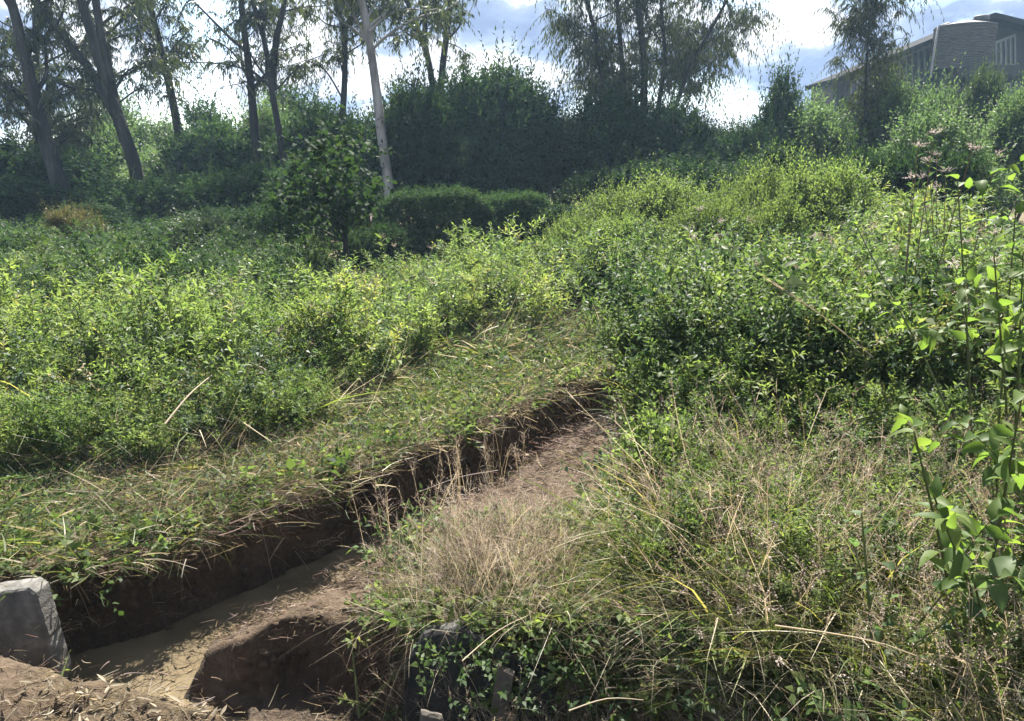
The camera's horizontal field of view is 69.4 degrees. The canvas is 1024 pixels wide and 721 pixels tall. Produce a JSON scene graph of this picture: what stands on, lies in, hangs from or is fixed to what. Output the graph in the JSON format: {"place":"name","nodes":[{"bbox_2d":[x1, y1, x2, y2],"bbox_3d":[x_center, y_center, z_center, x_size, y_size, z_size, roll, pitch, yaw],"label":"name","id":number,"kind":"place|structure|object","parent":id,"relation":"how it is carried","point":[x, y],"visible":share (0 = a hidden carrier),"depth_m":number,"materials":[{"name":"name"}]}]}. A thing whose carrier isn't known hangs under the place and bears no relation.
{"place":"outdoors","nodes":[
{"label":"outdoors","id":0,"kind":"place"},
{"bbox_2d":[69,466,523,720],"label":"water","id":1,"kind":"structure","parent":0,"point":[177,643],"depth_m":4.68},
{"bbox_2d":[152,570,320,707],"bbox_3d":[-1.654,1.723,4.710,0.470,0.006,1.524,7,16,25],"label":"floating debris","id":2,"kind":"object","parent":1,"relation":"on","point":[297,593],"visible":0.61,"depth_m":4.38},
{"bbox_2d":[403,620,559,720],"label":"concrete slab","id":3,"kind":"object","parent":1,"relation":"in","point":[433,703],"depth_m":3.64,"materials":[{"name":"concrete"}]},
{"bbox_2d":[489,663,514,720],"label":"concrete slab","id":4,"kind":"object","parent":3,"relation":"attached to","point":[504,675],"depth_m":3.53,"materials":[{"name":"concrete"}]},
{"bbox_2d":[0,186,1023,720],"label":"ground","id":5,"kind":"structure","parent":0,"point":[294,682],"depth_m":4.32,"materials":[{"name":"soil"}]},
{"bbox_2d":[0,577,71,679],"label":"concrete headwall","id":6,"kind":"object","parent":5,"relation":"on","point":[27,606],"visible":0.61,"depth_m":4.08,"materials":[{"name":"concrete"}]},
{"bbox_2d":[0,167,106,229],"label":"woodland bush","id":7,"kind":"object","parent":5,"relation":"on","point":[21,205],"visible":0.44,"depth_m":21.64,"materials":[{"name":"green plant"}]},
{"bbox_2d":[0,0,115,194],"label":"gum tree","id":8,"kind":"object","parent":5,"relation":"on","point":[36,102],"visible":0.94,"depth_m":23.76,"materials":[{"name":"green plant"}]},
{"bbox_2d":[0,122,123,201],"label":"woodland bush","id":9,"kind":"object","parent":5,"relation":"on","point":[13,160],"visible":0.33,"depth_m":25.63,"materials":[{"name":"green plant"}]},
{"bbox_2d":[0,0,126,151],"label":"gum tree","id":10,"kind":"object","parent":5,"relation":"on","point":[11,34],"visible":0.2,"depth_m":26.60,"materials":[{"name":"green plant"}]},
{"bbox_2d":[47,297,101,375],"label":"tall weed","id":11,"kind":"object","parent":5,"relation":"on","point":[82,327],"visible":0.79,"depth_m":6.72,"materials":[{"name":"green plant"}]},
{"bbox_2d":[37,193,112,246],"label":"shaded bush","id":12,"kind":"object","parent":5,"relation":"on","point":[61,217],"visible":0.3,"depth_m":16.48,"materials":[{"name":"green plant"}]},
{"bbox_2d":[19,102,150,185],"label":"woodland bush","id":13,"kind":"object","parent":5,"relation":"on","point":[112,150],"visible":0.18,"depth_m":28.98,"materials":[{"name":"green plant"}]},
{"bbox_2d":[20,196,163,235],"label":"shrub","id":14,"kind":"object","parent":5,"relation":"on","point":[115,216],"visible":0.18,"depth_m":20.51,"materials":[{"name":"green plant"}]},
{"bbox_2d":[23,0,200,185],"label":"gum tree","id":15,"kind":"object","parent":5,"relation":"on","point":[103,80],"visible":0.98,"depth_m":23.94,"materials":[{"name":"green plant"}]},
{"bbox_2d":[2,672,226,720],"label":"leaf litter","id":16,"kind":"object","parent":5,"relation":"on","point":[133,706],"visible":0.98,"depth_m":3.14,"materials":[{"name":"dry brown leaves"}]},
{"bbox_2d":[60,64,169,155],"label":"woodland bush","id":17,"kind":"object","parent":5,"relation":"on","point":[128,114],"visible":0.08,"depth_m":35.19,"materials":[{"name":"green plant"}]},
{"bbox_2d":[58,229,172,263],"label":"shaded bush","id":18,"kind":"object","parent":5,"relation":"on","point":[115,245],"visible":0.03,"depth_m":14.31,"materials":[{"name":"green plant"}]},
{"bbox_2d":[115,282,158,367],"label":"tall weed","id":19,"kind":"object","parent":5,"relation":"on","point":[140,323],"visible":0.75,"depth_m":6.94,"materials":[{"name":"green plant"}]},
{"bbox_2d":[72,157,206,220],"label":"woodland bush","id":20,"kind":"object","parent":5,"relation":"on","point":[146,197],"visible":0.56,"depth_m":22.62,"materials":[{"name":"green plant"}]},
{"bbox_2d":[101,124,190,187],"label":"woodland bush","id":21,"kind":"object","parent":5,"relation":"on","point":[151,159],"visible":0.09,"depth_m":27.97,"materials":[{"name":"green plant"}]},
{"bbox_2d":[90,0,213,173],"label":"gum tree","id":22,"kind":"object","parent":5,"relation":"on","point":[179,46],"visible":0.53,"depth_m":27.30,"materials":[{"name":"green plant"}]},
{"bbox_2d":[133,91,184,154],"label":"woodland bush","id":23,"kind":"object","parent":5,"relation":"on","point":[162,130],"visible":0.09,"depth_m":35.17,"materials":[{"name":"green plant"}]},
{"bbox_2d":[136,201,233,232],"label":"shrub","id":24,"kind":"object","parent":5,"relation":"on","point":[205,210],"visible":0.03,"depth_m":19.48,"materials":[{"name":"green plant"}]},
{"bbox_2d":[0,210,375,329],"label":"undergrowth","id":25,"kind":"object","parent":5,"relation":"on","point":[28,241],"visible":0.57,"depth_m":11.11,"materials":[{"name":"green plant"}]},
{"bbox_2d":[119,204,261,260],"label":"shaded bush","id":26,"kind":"object","parent":5,"relation":"on","point":[213,224],"visible":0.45,"depth_m":15.51,"materials":[{"name":"green plant"}]},
{"bbox_2d":[179,303,206,370],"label":"tall weed","id":27,"kind":"object","parent":5,"relation":"on","point":[195,312],"visible":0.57,"depth_m":7.04,"materials":[{"name":"green plant"}]},
{"bbox_2d":[143,92,264,181],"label":"woodland bush","id":28,"kind":"object","parent":5,"relation":"on","point":[192,145],"visible":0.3,"depth_m":27.19,"materials":[{"name":"green plant"}]},
{"bbox_2d":[167,76,241,145],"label":"woodland bush","id":29,"kind":"object","parent":5,"relation":"on","point":[209,111],"visible":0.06,"depth_m":33.59,"materials":[{"name":"green plant"}]},
{"bbox_2d":[160,142,314,227],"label":"woodland bush","id":30,"kind":"object","parent":5,"relation":"on","point":[218,186],"visible":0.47,"depth_m":21.47,"materials":[{"name":"green plant"}]},
{"bbox_2d":[148,0,354,172],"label":"gum tree","id":31,"kind":"object","parent":5,"relation":"on","point":[261,21],"visible":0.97,"depth_m":25.34,"materials":[{"name":"green plant"}]},
{"bbox_2d":[206,85,311,167],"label":"woodland bush","id":32,"kind":"object","parent":5,"relation":"on","point":[264,120],"visible":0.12,"depth_m":28.52,"materials":[{"name":"green plant"}]},
{"bbox_2d":[203,190,326,251],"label":"shrub","id":33,"kind":"object","parent":5,"relation":"on","point":[261,218],"visible":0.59,"depth_m":18.05,"materials":[{"name":"green plant"}]},
{"bbox_2d":[215,238,323,275],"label":"shaded bush","id":34,"kind":"object","parent":5,"relation":"on","point":[264,250],"visible":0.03,"depth_m":13.93,"materials":[{"name":"green plant"}]},
{"bbox_2d":[0,211,598,481],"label":"weed thicket","id":35,"kind":"object","parent":5,"relation":"on","point":[256,358],"visible":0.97,"depth_m":7.23,"materials":[{"name":"green plant"}]},
{"bbox_2d":[253,62,353,122],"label":"woodland bush","id":36,"kind":"object","parent":5,"relation":"on","point":[297,98],"visible":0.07,"depth_m":33.58,"materials":[{"name":"green plant"}]},
{"bbox_2d":[250,70,372,235],"bbox_3d":[-7.088,-7.472,27.815,5.473,6.619,4.437,-5,16,-18],"label":"woodland bush","id":37,"kind":"object","parent":5,"relation":"on","point":[306,128],"visible":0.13,"depth_m":26.86,"materials":[{"name":"green plant"}]},
{"bbox_2d":[0,267,627,646],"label":"cut grass","id":38,"kind":"structure","parent":5,"relation":"on","point":[75,497],"depth_m":5.60,"materials":[{"name":"green plant"}]},
{"bbox_2d":[0,348,628,720],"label":"plant debris","id":39,"kind":"object","parent":5,"relation":"on","point":[346,584],"visible":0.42,"depth_m":4.80,"materials":[{"name":"plant"}]},
{"bbox_2d":[253,141,375,245],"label":"woodland bush","id":40,"kind":"object","parent":5,"relation":"on","point":[291,167],"visible":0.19,"depth_m":20.59,"materials":[{"name":"green plant"}]},
{"bbox_2d":[252,104,403,277],"bbox_3d":[-3.042,-2.589,12.517,2.454,3.342,2.965,0,15,0],"label":"round leaved tree","id":41,"kind":"object","parent":5,"relation":"on","point":[299,193],"visible":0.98,"depth_m":12.34,"materials":[{"name":"green plant"}]},
{"bbox_2d":[315,91,382,231],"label":"woodland bush","id":42,"kind":"object","parent":5,"relation":"on","point":[367,122],"visible":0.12,"depth_m":26.29,"materials":[{"name":"green plant"}]},
{"bbox_2d":[280,0,422,124],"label":"gum tree","id":43,"kind":"object","parent":5,"relation":"on","point":[344,59],"visible":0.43,"depth_m":26.27,"materials":[{"name":"green plant"}]},
{"bbox_2d":[244,0,479,210],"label":"gum tree","id":44,"kind":"object","parent":5,"relation":"on","point":[364,33],"visible":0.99,"depth_m":20.41,"materials":[{"name":"green plant"}]},
{"bbox_2d":[338,645,406,717],"bbox_3d":[-0.817,1.735,3.856,0.475,0.355,0.446,9,17,30],"label":"sprout","id":45,"kind":"object","parent":5,"relation":"on","point":[363,705],"visible":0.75,"depth_m":3.89,"materials":[{"name":"green plant"}]},
{"bbox_2d":[332,209,414,277],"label":"shrub","id":46,"kind":"object","parent":5,"relation":"on","point":[365,240],"visible":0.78,"depth_m":15.11,"materials":[{"name":"green plant"}]},
{"bbox_2d":[360,233,399,323],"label":"tall weed","id":47,"kind":"object","parent":5,"relation":"on","point":[379,243],"visible":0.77,"depth_m":8.63,"materials":[{"name":"green plant"}]},
{"bbox_2d":[362,476,410,555],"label":"dry grass tuft","id":48,"kind":"object","parent":5,"relation":"on","point":[386,509],"visible":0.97,"depth_m":4.66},
{"bbox_2d":[355,49,482,240],"bbox_3d":[-2.711,-6.198,22.150,3.751,6.160,3.993,0,15,-1],"label":"boundary bush","id":49,"kind":"object","parent":5,"relation":"on","point":[425,140],"visible":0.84,"depth_m":21.18,"materials":[{"name":"green plant"}]},
{"bbox_2d":[343,0,494,226],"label":"gum tree","id":50,"kind":"object","parent":5,"relation":"on","point":[454,30],"visible":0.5,"depth_m":25.20,"materials":[{"name":"green plant"}]},
{"bbox_2d":[420,709,443,720],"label":"concrete slab","id":51,"kind":"object","parent":5,"relation":"on","point":[426,715],"depth_m":3.30,"materials":[{"name":"concrete"}]},
{"bbox_2d":[372,181,500,267],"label":"shrub","id":52,"kind":"object","parent":5,"relation":"on","point":[430,199],"visible":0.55,"depth_m":16.18,"materials":[{"name":"green plant"}]},
{"bbox_2d":[413,464,486,552],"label":"dry grass tuft","id":53,"kind":"object","parent":5,"relation":"on","point":[448,508],"visible":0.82,"depth_m":4.37,"materials":[{"name":"plant"}]},
{"bbox_2d":[362,45,539,231],"bbox_3d":[-2.031,-6.930,24.149,5.922,6.348,5.010,-1,15,-3],"label":"boundary bush","id":54,"kind":"object","parent":5,"relation":"on","point":[462,89],"visible":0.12,"depth_m":22.88,"materials":[{"name":"green plant"}]},
{"bbox_2d":[440,428,487,502],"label":"dry grass tuft","id":55,"kind":"object","parent":5,"relation":"on","point":[458,461],"visible":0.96,"depth_m":5.67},
{"bbox_2d":[479,416,514,486],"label":"dry grass tuft","id":56,"kind":"object","parent":5,"relation":"on","point":[494,426],"visible":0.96,"depth_m":5.98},
{"bbox_2d":[442,21,573,217],"bbox_3d":[-0.196,-7.216,23.809,4.247,6.761,5.238,12,19,37],"label":"boundary bush","id":57,"kind":"object","parent":5,"relation":"on","point":[528,115],"visible":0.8,"depth_m":22.72,"materials":[{"name":"green plant"}]},
{"bbox_2d":[467,187,554,262],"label":"shrub","id":58,"kind":"object","parent":5,"relation":"on","point":[505,200],"visible":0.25,"depth_m":16.77,"materials":[{"name":"green plant"}]},
{"bbox_2d":[492,484,546,532],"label":"dry grass tuft","id":59,"kind":"object","parent":5,"relation":"on","point":[505,504],"visible":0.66,"depth_m":4.46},
{"bbox_2d":[494,190,561,253],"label":"shrub","id":60,"kind":"object","parent":5,"relation":"on","point":[518,226],"visible":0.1,"depth_m":16.79,"materials":[{"name":"green plant"}]},
{"bbox_2d":[511,196,576,250],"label":"shrub","id":61,"kind":"object","parent":5,"relation":"on","point":[556,211],"visible":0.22,"depth_m":16.39,"materials":[{"name":"green plant"}]},
{"bbox_2d":[525,201,599,280],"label":"sunlit bush","id":62,"kind":"object","parent":5,"relation":"on","point":[578,225],"visible":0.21,"depth_m":12.78,"materials":[{"name":"green plant"}]},
{"bbox_2d":[524,79,621,209],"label":"boundary bush","id":63,"kind":"object","parent":5,"relation":"on","point":[551,177],"visible":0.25,"depth_m":23.85,"materials":[{"name":"green plant"}]},
{"bbox_2d":[565,172,659,232],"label":"sunlit bush","id":64,"kind":"object","parent":5,"relation":"on","point":[606,203],"visible":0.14,"depth_m":13.22,"materials":[{"name":"green plant"}]},
{"bbox_2d":[560,192,668,274],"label":"sunlit bush","id":65,"kind":"object","parent":5,"relation":"on","point":[612,225],"visible":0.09,"depth_m":11.86,"materials":[{"name":"green plant"}]},
{"bbox_2d":[555,62,683,196],"bbox_3d":[3.379,-6.864,24.023,4.286,5.246,5.287,0,15,1],"label":"boundary bush","id":66,"kind":"object","parent":5,"relation":"on","point":[618,130],"visible":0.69,"depth_m":22.79,"materials":[{"name":"green plant"}]},
{"bbox_2d":[550,141,709,212],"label":"shrub","id":67,"kind":"object","parent":5,"relation":"on","point":[589,184],"visible":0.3,"depth_m":18.91,"materials":[{"name":"green plant"}]},
{"bbox_2d":[608,211,665,260],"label":"sunlit bush","id":68,"kind":"object","parent":5,"relation":"on","point":[654,233],"visible":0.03,"depth_m":11.65,"materials":[{"name":"green plant"}]},
{"bbox_2d":[514,0,787,124],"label":"weeping gum","id":69,"kind":"object","parent":5,"relation":"on","point":[596,52],"visible":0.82,"depth_m":25.07,"materials":[{"name":"green plant"}]},
{"bbox_2d":[303,363,1023,720],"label":"dry grass","id":70,"kind":"structure","parent":5,"relation":"on","point":[759,525],"depth_m":3.62,"materials":[{"name":"beige plant"}]},
{"bbox_2d":[775,625,994,692],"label":"dry stalk","id":71,"kind":"object","parent":70,"relation":"on","point":[870,641],"visible":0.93,"depth_m":2.71,"materials":[{"name":"beige plant"}]},
{"bbox_2d":[600,381,726,493],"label":"broad leaved shrub","id":72,"kind":"object","parent":5,"relation":"on","point":[638,430],"visible":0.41,"depth_m":4.91,"materials":[{"name":"green plant"}]},
{"bbox_2d":[607,152,723,233],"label":"sunlit bush","id":73,"kind":"object","parent":5,"relation":"on","point":[663,192],"visible":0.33,"depth_m":13.12,"materials":[{"name":"green plant"}]},
{"bbox_2d":[622,73,735,168],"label":"boundary bush","id":74,"kind":"object","parent":5,"relation":"on","point":[690,129],"visible":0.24,"depth_m":23.26,"materials":[{"name":"green plant"}]},
{"bbox_2d":[645,134,757,200],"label":"shrub","id":75,"kind":"object","parent":5,"relation":"on","point":[711,168],"visible":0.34,"depth_m":18.66,"materials":[{"name":"green plant"}]},
{"bbox_2d":[649,175,761,258],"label":"sunlit bush","id":76,"kind":"object","parent":5,"relation":"on","point":[709,215],"visible":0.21,"depth_m":11.30,"materials":[{"name":"green plant"}]},
{"bbox_2d":[678,97,755,136],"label":"boundary bush","id":77,"kind":"object","parent":5,"relation":"on","point":[722,127],"visible":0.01,"depth_m":24.49,"materials":[{"name":"green plant"}]},
{"bbox_2d":[688,129,801,221],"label":"sunlit bush","id":78,"kind":"object","parent":5,"relation":"on","point":[752,186],"visible":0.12,"depth_m":12.42,"materials":[{"name":"green plant"}]},
{"bbox_2d":[699,102,805,180],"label":"boundary bush","id":79,"kind":"object","parent":5,"relation":"on","point":[738,143],"visible":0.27,"depth_m":21.52,"materials":[{"name":"green plant"}]},
{"bbox_2d":[690,204,817,273],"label":"seeding weed","id":80,"kind":"object","parent":5,"relation":"on","point":[722,224],"visible":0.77,"depth_m":7.96,"materials":[{"name":"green plant"}]},
{"bbox_2d":[718,158,832,254],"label":"sunlit bush","id":81,"kind":"object","parent":5,"relation":"on","point":[792,220],"visible":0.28,"depth_m":11.10,"materials":[{"name":"green plant"}]},
{"bbox_2d":[746,39,811,149],"bbox_3d":[7.927,-6.616,22.062,2.047,5.702,1.972,-1,15,-3],"label":"tree","id":82,"kind":"object","parent":5,"relation":"on","point":[780,85],"visible":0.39,"depth_m":21.66,"materials":[{"name":"green plant"}]},
{"bbox_2d":[541,175,1023,497],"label":"tall weeds","id":83,"kind":"object","parent":5,"relation":"on","point":[685,318],"visible":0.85,"depth_m":5.77,"materials":[{"name":"green plant"}]},
{"bbox_2d":[763,276,872,357],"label":"dry stalk","id":84,"kind":"object","parent":83,"relation":"on","point":[783,289],"visible":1,"depth_m":5.14,"materials":[{"name":"beige plant"}]},
{"bbox_2d":[729,126,849,192],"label":"shrub","id":85,"kind":"object","parent":5,"relation":"on","point":[782,154],"visible":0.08,"depth_m":15.95,"materials":[{"name":"green plant"}]},
{"bbox_2d":[769,72,871,169],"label":"boundary bush","id":86,"kind":"object","parent":5,"relation":"on","point":[820,122],"visible":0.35,"depth_m":21.12,"materials":[{"name":"green plant"}]},
{"bbox_2d":[759,129,894,241],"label":"sunlit bush","id":87,"kind":"object","parent":5,"relation":"on","point":[826,184],"visible":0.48,"depth_m":11.94,"materials":[{"name":"green plant"}]},
{"bbox_2d":[813,122,932,204],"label":"shrub","id":88,"kind":"object","parent":5,"relation":"on","point":[874,159],"visible":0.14,"depth_m":14.28,"materials":[{"name":"green plant"}]},
{"bbox_2d":[812,0,944,153],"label":"young gum","id":89,"kind":"object","parent":5,"relation":"on","point":[855,25],"visible":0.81,"depth_m":21.44,"materials":[{"name":"green plant"}]},
{"bbox_2d":[842,510,962,685],"bbox_3d":[1.552,1.002,3.072,0.200,0.673,0.769,-4,15,-13],"label":"weed plant","id":90,"kind":"object","parent":5,"relation":"on","point":[945,625],"visible":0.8,"depth_m":3.00,"materials":[{"name":"green plant"}]},
{"bbox_2d":[851,47,968,159],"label":"boundary bush","id":91,"kind":"object","parent":5,"relation":"on","point":[898,98],"visible":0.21,"depth_m":21.33,"materials":[{"name":"green plant"}]},
{"bbox_2d":[805,12,1023,126],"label":"building","id":92,"kind":"structure","parent":5,"relation":"on","point":[1010,31],"depth_m":39.10,"materials":[{"name":"grey concrete"}]},
{"bbox_2d":[850,44,931,103],"bbox_3d":[20.187,-15.154,39.365,4.293,3.161,0.117,0,15,0],"label":"window","id":93,"kind":"structure","parent":92,"relation":"in","point":[920,57],"depth_m":39.26,"materials":[{"name":"grey glass"}]},
{"bbox_2d":[928,14,998,77],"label":"stair tower","id":94,"kind":"structure","parent":92,"relation":"on","point":[959,39],"depth_m":36.09,"materials":[{"name":"metal"}]},
{"bbox_2d":[991,34,1015,64],"bbox_3d":[25.838,-16.341,39.050,1.741,1.681,0.117,0,15,0],"label":"window","id":95,"kind":"structure","parent":92,"relation":"in","point":[1006,43],"depth_m":39.06,"materials":[{"name":"grey glass"}]},
{"bbox_2d":[850,154,1023,500],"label":"broad leaved plant","id":96,"kind":"object","parent":5,"relation":"on","point":[1013,303],"visible":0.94,"depth_m":3.74,"materials":[{"name":"green plant"}]},
{"bbox_2d":[872,113,1002,230],"bbox_3d":[8.073,-3.192,14.287,2.371,3.124,1.972,10,18,34],"label":"shrub","id":97,"kind":"object","parent":5,"relation":"on","point":[978,169],"visible":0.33,"depth_m":13.83,"materials":[{"name":"green plant"}]},
{"bbox_2d":[893,124,982,316],"bbox_3d":[3.508,-0.753,6.437,0.432,2.472,1.965,6,16,22],"label":"seeding weed","id":98,"kind":"object","parent":5,"relation":"on","point":[919,213],"visible":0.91,"depth_m":6.01,"materials":[{"name":"green plant"}]},
{"bbox_2d":[867,79,1023,227],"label":"boundary bush","id":99,"kind":"object","parent":5,"relation":"on","point":[950,132],"visible":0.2,"depth_m":16.86,"materials":[{"name":"green plant"}]},
{"bbox_2d":[887,389,1023,673],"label":"broad leaved plant","id":100,"kind":"object","parent":5,"relation":"on","point":[949,531],"visible":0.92,"depth_m":2.78,"materials":[{"name":"green plant"}]},
{"bbox_2d":[916,149,1005,270],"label":"seeding weed","id":101,"kind":"object","parent":5,"relation":"on","point":[936,210],"visible":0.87,"depth_m":7.00,"materials":[{"name":"green plant"}]},
{"bbox_2d":[950,40,1012,142],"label":"boundary bush","id":102,"kind":"object","parent":5,"relation":"on","point":[984,85],"visible":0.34,"depth_m":20.47,"materials":[{"name":"green plant"}]},
{"bbox_2d":[946,225,1023,405],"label":"seeding weed","id":103,"kind":"object","parent":5,"relation":"on","point":[974,373],"visible":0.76,"depth_m":5.26,"materials":[{"name":"green plant"}]},
{"bbox_2d":[950,556,1023,662],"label":"broad leaved plant","id":104,"kind":"object","parent":5,"relation":"on","point":[1001,567],"visible":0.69,"depth_m":2.63,"materials":[{"name":"green plant"}]},
{"bbox_2d":[968,63,1023,228],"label":"boundary bush","id":105,"kind":"object","parent":5,"relation":"on","point":[1007,120],"visible":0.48,"depth_m":17.92,"materials":[{"name":"green plant"}]},
{"bbox_2d":[0,0,1023,149],"label":"sky","id":106,"kind":"structure","parent":0,"point":[798,17],"materials":[{"name":"white"}]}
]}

